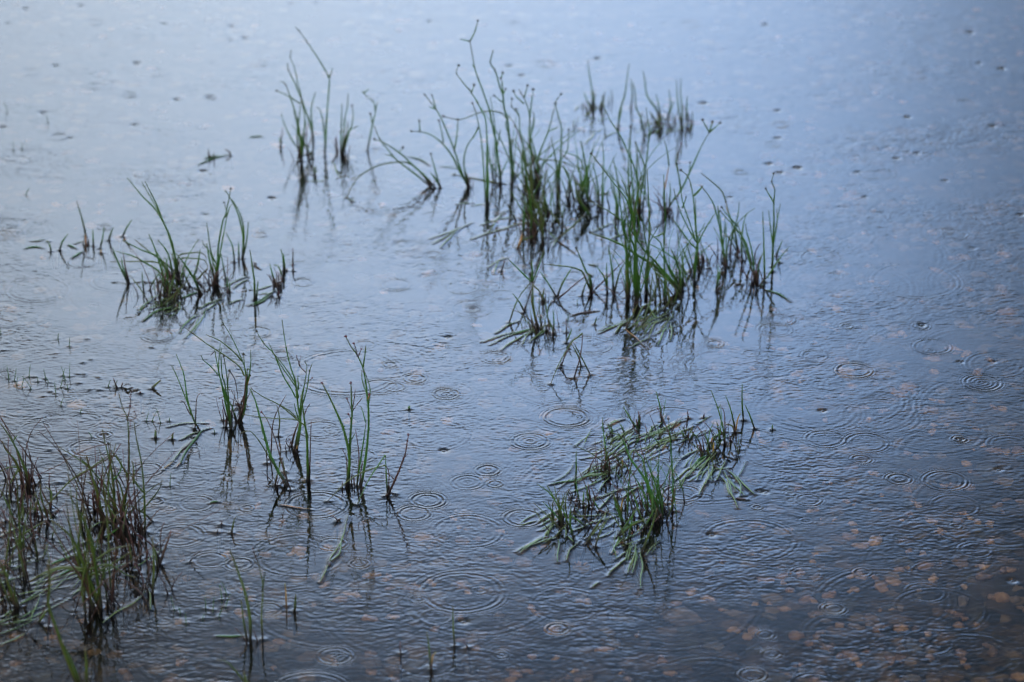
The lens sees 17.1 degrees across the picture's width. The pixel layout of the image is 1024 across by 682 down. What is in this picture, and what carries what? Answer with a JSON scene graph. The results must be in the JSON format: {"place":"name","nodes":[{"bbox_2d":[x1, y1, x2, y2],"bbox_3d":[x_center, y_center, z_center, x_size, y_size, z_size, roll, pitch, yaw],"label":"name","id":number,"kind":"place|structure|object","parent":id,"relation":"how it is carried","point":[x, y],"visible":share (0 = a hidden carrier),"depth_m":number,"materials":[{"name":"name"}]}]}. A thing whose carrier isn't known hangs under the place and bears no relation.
{"place":"outdoors","nodes":[
{"label":"outdoors","id":0,"kind":"place"},
{"bbox_2d":[432,222,471,246],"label":"floating leaf","id":1,"kind":"object","parent":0,"point":[449,234],"visible":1,"depth_m":5.28,"materials":[{"name":"green plant"}]},
{"bbox_2d":[0,0,1023,681],"bbox_3d":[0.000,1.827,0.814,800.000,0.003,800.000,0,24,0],"label":"water","id":2,"kind":"structure","parent":0,"point":[870,528],"depth_m":4.92,"materials":[{"name":"blue liquid"}]},
{"bbox_2d":[0,416,50,502],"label":"rush clump","id":3,"kind":"object","parent":2,"relation":"in","point":[28,477],"visible":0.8,"depth_m":4.48,"materials":[{"name":"green plant"}]},
{"bbox_2d":[0,476,57,559],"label":"rush clump","id":4,"kind":"object","parent":2,"relation":"in","point":[45,509],"visible":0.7,"depth_m":4.38,"materials":[{"name":"green plant"}]},
{"bbox_2d":[0,450,87,644],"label":"rush clump","id":5,"kind":"object","parent":2,"relation":"in","point":[20,548],"visible":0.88,"depth_m":4.22,"materials":[{"name":"green plant"}]},
{"bbox_2d":[47,561,87,681],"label":"single rush","id":6,"kind":"object","parent":2,"relation":"in","point":[73,672],"visible":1,"depth_m":3.98,"materials":[{"name":"green plant"}]},
{"bbox_2d":[92,229,93,245],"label":"grass shoot","id":7,"kind":"object","parent":2,"relation":"in","point":[92,238],"depth_m":5.24,"materials":[{"name":"green plant"}]},
{"bbox_2d":[99,228,103,251],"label":"grass shoot","id":8,"kind":"object","parent":2,"relation":"in","point":[101,241],"depth_m":5.23,"materials":[{"name":"plant"}]},
{"bbox_2d":[36,387,175,537],"bbox_3d":[-0.511,0.183,4.347,0.198,0.270,0.150,15,28,30],"label":"rush clump","id":9,"kind":"object","parent":2,"relation":"in","point":[96,500],"visible":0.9,"depth_m":4.37,"materials":[{"name":"green plant"}]},
{"bbox_2d":[2,455,218,623],"bbox_3d":[-0.483,0.248,4.213,0.256,0.260,0.244,0,24,0],"label":"rush clump","id":10,"kind":"object","parent":2,"relation":"in","point":[86,574],"visible":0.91,"depth_m":4.16,"materials":[{"name":"green plant"}]},
{"bbox_2d":[112,247,129,283],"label":"rush sprig","id":11,"kind":"object","parent":2,"relation":"in","point":[125,274],"visible":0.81,"depth_m":5.10,"materials":[{"name":"green plant"}]},
{"bbox_2d":[110,178,207,335],"bbox_3d":[-0.528,-0.105,5.043,0.155,0.230,0.294,0,24,0],"label":"rush clump","id":12,"kind":"object","parent":2,"relation":"in","point":[166,274],"visible":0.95,"depth_m":5.07,"materials":[{"name":"green plant"}]},
{"bbox_2d":[158,530,171,564],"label":"grass shoot","id":13,"kind":"object","parent":2,"relation":"in","point":[162,555],"depth_m":4.28,"materials":[{"name":"green plant"}]},
{"bbox_2d":[199,149,230,163],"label":"floating leaf","id":14,"kind":"object","parent":2,"relation":"on","point":[210,156],"visible":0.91,"depth_m":5.59,"materials":[{"name":"green plant"}]},
{"bbox_2d":[184,322,250,422],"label":"rush clump","id":15,"kind":"object","parent":2,"relation":"in","point":[244,399],"visible":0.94,"depth_m":4.63,"materials":[{"name":"plant"}]},
{"bbox_2d":[193,187,245,312],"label":"rush clump","id":16,"kind":"object","parent":2,"relation":"in","point":[215,276],"visible":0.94,"depth_m":5.10,"materials":[{"name":"green plant"}]},
{"bbox_2d":[201,343,245,428],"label":"rush clump","id":17,"kind":"object","parent":2,"relation":"in","point":[229,415],"visible":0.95,"depth_m":4.63,"materials":[{"name":"green plant"}]},
{"bbox_2d":[227,277,230,291],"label":"rush sprig","id":18,"kind":"object","parent":2,"relation":"in","point":[229,289],"visible":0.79,"depth_m":5.08,"materials":[{"name":"green plant"}]},
{"bbox_2d":[226,233,234,261],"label":"single rush","id":19,"kind":"object","parent":2,"relation":"in","point":[232,249],"visible":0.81,"depth_m":5.18,"materials":[{"name":"green plant"}]},
{"bbox_2d":[216,659,247,681],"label":"single rush","id":20,"kind":"object","parent":2,"relation":"on","point":[244,679],"visible":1,"depth_m":3.99,"materials":[{"name":"green plant"}]},
{"bbox_2d":[225,190,248,257],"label":"rush clump","id":21,"kind":"object","parent":2,"relation":"in","point":[244,244],"visible":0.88,"depth_m":5.18,"materials":[{"name":"green plant"}]},
{"bbox_2d":[216,547,264,643],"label":"rush clump","id":22,"kind":"object","parent":2,"relation":"in","point":[249,612],"visible":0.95,"depth_m":4.10,"materials":[{"name":"green plant"}]},
{"bbox_2d":[241,388,290,489],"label":"rush clump","id":23,"kind":"object","parent":2,"relation":"in","point":[284,481],"visible":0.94,"depth_m":4.48,"materials":[{"name":"green plant"}]},
{"bbox_2d":[250,250,283,304],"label":"rush clump","id":24,"kind":"object","parent":2,"relation":"in","point":[278,283],"visible":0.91,"depth_m":5.07,"materials":[{"name":"green plant"}]},
{"bbox_2d":[243,395,311,480],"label":"rush clump","id":25,"kind":"object","parent":2,"relation":"in","point":[308,462],"visible":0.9,"depth_m":4.46,"materials":[{"name":"green plant"}]},
{"bbox_2d":[250,320,312,453],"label":"rush clump","id":26,"kind":"object","parent":2,"relation":"in","point":[296,445],"visible":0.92,"depth_m":4.55,"materials":[{"name":"plant"}]},
{"bbox_2d":[280,249,287,270],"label":"rush sprig","id":27,"kind":"object","parent":2,"relation":"in","point":[283,262],"visible":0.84,"depth_m":5.15,"materials":[{"name":"green plant"}]},
{"bbox_2d":[285,584,286,604],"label":"grass shoot","id":28,"kind":"object","parent":2,"relation":"on","point":[285,595],"depth_m":4.18,"materials":[{"name":"plant"}]},
{"bbox_2d":[292,250,293,270],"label":"rush sprig","id":29,"kind":"object","parent":2,"relation":"on","point":[292,261],"visible":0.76,"depth_m":5.17,"materials":[{"name":"green plant"}]},
{"bbox_2d":[293,594,295,611],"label":"grass shoot","id":30,"kind":"object","parent":2,"relation":"on","point":[294,609],"depth_m":4.17,"materials":[{"name":"green plant"}]},
{"bbox_2d":[275,49,321,180],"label":"rush clump","id":31,"kind":"object","parent":2,"relation":"in","point":[302,143],"visible":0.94,"depth_m":5.58,"materials":[{"name":"green plant"}]},
{"bbox_2d":[295,26,332,155],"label":"rush clump","id":32,"kind":"object","parent":2,"relation":"in","point":[325,132],"visible":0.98,"depth_m":5.57,"materials":[{"name":"green plant"}]},
{"bbox_2d":[320,517,347,580],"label":"floating leaf","id":33,"kind":"object","parent":2,"relation":"on","point":[340,545],"visible":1,"depth_m":4.32,"materials":[{"name":"green plant"}]},
{"bbox_2d":[332,100,356,176],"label":"rush clump","id":34,"kind":"object","parent":2,"relation":"in","point":[343,144],"visible":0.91,"depth_m":5.59,"materials":[{"name":"green plant"}]},
{"bbox_2d":[321,335,370,487],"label":"rush clump","id":35,"kind":"object","parent":2,"relation":"in","point":[348,445],"visible":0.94,"depth_m":4.46,"materials":[{"name":"plant"}]},
{"bbox_2d":[328,433,409,503],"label":"bent rush","id":36,"kind":"object","parent":2,"relation":"on","point":[388,489],"visible":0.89,"depth_m":4.45,"materials":[{"name":"green plant"}]},
{"bbox_2d":[362,89,377,149],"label":"single rush","id":37,"kind":"object","parent":2,"relation":"on","point":[370,113],"visible":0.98,"depth_m":5.60,"materials":[{"name":"green plant"}]},
{"bbox_2d":[346,125,440,199],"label":"rush clump","id":38,"kind":"object","parent":2,"relation":"in","point":[428,182],"visible":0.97,"depth_m":5.46,"materials":[{"name":"green plant"}]},
{"bbox_2d":[400,631,435,669],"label":"rush sprig","id":39,"kind":"object","parent":2,"relation":"in","point":[430,663],"visible":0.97,"depth_m":4.04,"materials":[{"name":"plant"}]},
{"bbox_2d":[410,93,478,187],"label":"rush clump","id":40,"kind":"object","parent":2,"relation":"in","point":[467,180],"visible":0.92,"depth_m":5.44,"materials":[{"name":"green plant"}]},
{"bbox_2d":[452,605,455,645],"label":"grass shoot","id":41,"kind":"object","parent":2,"relation":"in","point":[454,642],"depth_m":4.09,"materials":[{"name":"green plant"}]},
{"bbox_2d":[456,64,488,205],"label":"rush clump","id":42,"kind":"object","parent":2,"relation":"in","point":[486,190],"visible":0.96,"depth_m":5.37,"materials":[{"name":"green plant"}]},
{"bbox_2d":[453,20,508,183],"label":"rush clump","id":43,"kind":"object","parent":2,"relation":"in","point":[497,161],"visible":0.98,"depth_m":5.45,"materials":[{"name":"green plant"}]},
{"bbox_2d":[472,212,521,238],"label":"floating leaf","id":44,"kind":"object","parent":2,"relation":"on","point":[494,223],"visible":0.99,"depth_m":5.32,"materials":[{"name":"green plant"}]},
{"bbox_2d":[490,257,506,272],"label":"floating leaf","id":45,"kind":"object","parent":2,"relation":"on","point":[497,264],"visible":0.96,"depth_m":5.16,"materials":[{"name":"green plant"}]},
{"bbox_2d":[442,50,577,182],"bbox_3d":[-0.003,-0.335,5.481,0.219,0.294,0.065,0,24,0],"label":"rush clump","id":46,"kind":"object","parent":2,"relation":"in","point":[510,144],"visible":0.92,"depth_m":5.47,"materials":[{"name":"green plant"}]},
{"bbox_2d":[507,150,564,246],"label":"rush clump","id":47,"kind":"object","parent":2,"relation":"in","point":[540,211],"visible":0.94,"depth_m":5.29,"materials":[{"name":"plant"}]},
{"bbox_2d":[517,467,608,561],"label":"grass tuft","id":48,"kind":"object","parent":2,"relation":"on","point":[560,519],"visible":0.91,"depth_m":4.38,"materials":[{"name":"green plant"}]},
{"bbox_2d":[525,92,603,218],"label":"rush clump","id":49,"kind":"object","parent":2,"relation":"in","point":[582,188],"visible":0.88,"depth_m":5.41,"materials":[{"name":"green plant"}]},
{"bbox_2d":[565,318,571,342],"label":"rush sprig","id":50,"kind":"object","parent":2,"relation":"in","point":[566,331],"visible":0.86,"depth_m":4.91,"materials":[{"name":"green plant"}]},
{"bbox_2d":[551,333,590,382],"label":"bent rush","id":51,"kind":"object","parent":2,"relation":"on","point":[566,351],"visible":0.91,"depth_m":4.79,"materials":[{"name":"green plant"}]},
{"bbox_2d":[540,246,624,300],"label":"rush clump","id":52,"kind":"object","parent":2,"relation":"in","point":[590,286],"visible":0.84,"depth_m":5.06,"materials":[{"name":"green plant"}]},
{"bbox_2d":[547,214,620,245],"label":"floating leaf","id":53,"kind":"object","parent":2,"relation":"on","point":[563,234],"visible":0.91,"depth_m":5.26,"materials":[{"name":"green plant"}]},
{"bbox_2d":[573,310,597,314],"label":"dead leaf","id":54,"kind":"object","parent":2,"relation":"on","point":[585,312],"visible":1,"depth_m":5.01,"materials":[{"name":"brown plant"}]},
{"bbox_2d":[562,59,612,141],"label":"grass tuft","id":55,"kind":"object","parent":2,"relation":"in","point":[593,102],"visible":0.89,"depth_m":5.79,"materials":[{"name":"green plant"}]},
{"bbox_2d":[551,417,639,491],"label":"rush clump","id":56,"kind":"object","parent":2,"relation":"in","point":[605,467],"visible":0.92,"depth_m":4.52,"materials":[{"name":"plant"}]},
{"bbox_2d":[586,141,645,224],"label":"rush clump","id":57,"kind":"object","parent":2,"relation":"in","point":[597,190],"visible":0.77,"depth_m":5.36,"materials":[{"name":"green plant"}]},
{"bbox_2d":[605,63,629,136],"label":"single rush","id":58,"kind":"object","parent":2,"relation":"in","point":[620,111],"visible":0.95,"depth_m":5.71,"materials":[{"name":"green plant"}]},
{"bbox_2d":[566,407,684,587],"bbox_3d":[0.136,0.209,4.348,0.138,0.222,0.300,8,25,16],"label":"grass tuft","id":59,"kind":"object","parent":2,"relation":"in","point":[654,506],"visible":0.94,"depth_m":4.38,"materials":[{"name":"plant"}]},
{"bbox_2d":[590,152,666,306],"bbox_3d":[0.173,-0.131,5.014,0.089,0.302,0.138,-13,27,-27],"label":"rush clump","id":60,"kind":"object","parent":2,"relation":"in","point":[635,276],"visible":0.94,"depth_m":5.02,"materials":[{"name":"green plant"}]},
{"bbox_2d":[592,103,676,212],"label":"rush clump","id":61,"kind":"object","parent":2,"relation":"in","point":[639,205],"visible":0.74,"depth_m":5.36,"materials":[{"name":"plant"}]},
{"bbox_2d":[630,80,644,134],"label":"single rush","id":62,"kind":"object","parent":2,"relation":"in","point":[636,106],"visible":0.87,"depth_m":5.68,"materials":[{"name":"green plant"}]},
{"bbox_2d":[575,399,709,459],"bbox_3d":[0.181,0.147,4.634,0.224,0.102,0.126,-15,28,-30],"label":"grass mat","id":63,"kind":"object","parent":2,"relation":"on","point":[658,431],"depth_m":4.62,"materials":[{"name":"green plant"}]},
{"bbox_2d":[656,392,661,420],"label":"single rush","id":64,"kind":"object","parent":2,"relation":"in","point":[659,406],"visible":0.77,"depth_m":4.66,"materials":[{"name":"green plant"}]},
{"bbox_2d":[634,70,693,138],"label":"grass tuft","id":65,"kind":"object","parent":2,"relation":"in","point":[659,123],"visible":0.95,"depth_m":5.74,"materials":[{"name":"green plant"}]},
{"bbox_2d":[661,79,691,131],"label":"rush clump","id":66,"kind":"object","parent":2,"relation":"in","point":[681,118],"visible":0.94,"depth_m":5.72,"materials":[{"name":"green plant"}]},
{"bbox_2d":[639,162,718,283],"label":"rush clump","id":67,"kind":"object","parent":2,"relation":"in","point":[696,264],"visible":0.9,"depth_m":5.09,"materials":[{"name":"green plant"}]},
{"bbox_2d":[645,118,720,217],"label":"rush clump","id":68,"kind":"object","parent":2,"relation":"in","point":[668,209],"visible":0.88,"depth_m":5.36,"materials":[{"name":"plant"}]},
{"bbox_2d":[667,404,744,493],"bbox_3d":[0.256,0.173,4.538,0.113,0.133,0.163,0,24,0],"label":"grass mat","id":69,"kind":"object","parent":2,"relation":"on","point":[700,450],"depth_m":4.56,"materials":[{"name":"green plant"}]},
{"bbox_2d":[715,264,723,290],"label":"rush sprig","id":70,"kind":"object","parent":2,"relation":"in","point":[717,288],"visible":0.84,"depth_m":5.08,"materials":[{"name":"green plant"}]},
{"bbox_2d":[703,390,740,443],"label":"rush clump","id":71,"kind":"object","parent":2,"relation":"in","point":[724,427],"visible":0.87,"depth_m":4.61,"materials":[{"name":"plant"}]},
{"bbox_2d":[700,173,761,270],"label":"rush clump","id":72,"kind":"object","parent":2,"relation":"in","point":[725,257],"visible":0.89,"depth_m":5.18,"materials":[{"name":"plant"}]},
{"bbox_2d":[714,464,753,507],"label":"floating leaf","id":73,"kind":"object","parent":2,"relation":"on","point":[729,481],"visible":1,"depth_m":4.49,"materials":[{"name":"green plant"}]},
{"bbox_2d":[741,384,743,419],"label":"single rush","id":74,"kind":"object","parent":2,"relation":"in","point":[742,403],"visible":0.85,"depth_m":4.66,"materials":[{"name":"green plant"}]},
{"bbox_2d":[745,405,754,428],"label":"single rush","id":75,"kind":"object","parent":2,"relation":"on","point":[751,419],"visible":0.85,"depth_m":4.64,"materials":[{"name":"green plant"}]},
{"bbox_2d":[738,211,766,287],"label":"rush clump","id":76,"kind":"object","parent":2,"relation":"in","point":[755,274],"visible":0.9,"depth_m":5.10,"materials":[{"name":"green plant"}]},
{"bbox_2d":[759,172,788,285],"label":"rush clump","id":77,"kind":"object","parent":2,"relation":"in","point":[773,235],"visible":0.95,"depth_m":5.10,"materials":[{"name":"green plant"}]},
{"label":"lake bed","id":78,"kind":"structure","parent":0,"visible":0},
{"bbox_2d":[76,201,89,244],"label":"grass shoot","id":79,"kind":"object","parent":78,"relation":"on","point":[85,240],"depth_m":5.26,"materials":[{"name":"plant"}]},
{"bbox_2d":[165,354,209,467],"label":"rush clump","id":80,"kind":"object","parent":78,"relation":"on","point":[189,444],"visible":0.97,"depth_m":4.63,"materials":[{"name":"green plant"}]},
{"bbox_2d":[484,249,558,348],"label":"rush clump","id":81,"kind":"object","parent":78,"relation":"on","point":[535,325],"visible":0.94,"depth_m":4.95,"materials":[{"name":"green plant"}]},
{"bbox_2d":[495,84,582,204],"bbox_3d":[0.039,-0.283,5.437,0.134,0.235,0.114,7,25,15],"label":"rush clump","id":82,"kind":"object","parent":78,"relation":"on","point":[536,178],"visible":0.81,"depth_m":5.45,"materials":[{"name":"green plant"}]},
{"bbox_2d":[589,174,710,345],"bbox_3d":[0.203,-0.111,5.002,0.183,0.276,0.288,0,24,0],"label":"rush clump","id":83,"kind":"object","parent":78,"relation":"on","point":[677,282],"visible":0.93,"depth_m":5.04,"materials":[{"name":"green plant"}]}
]}

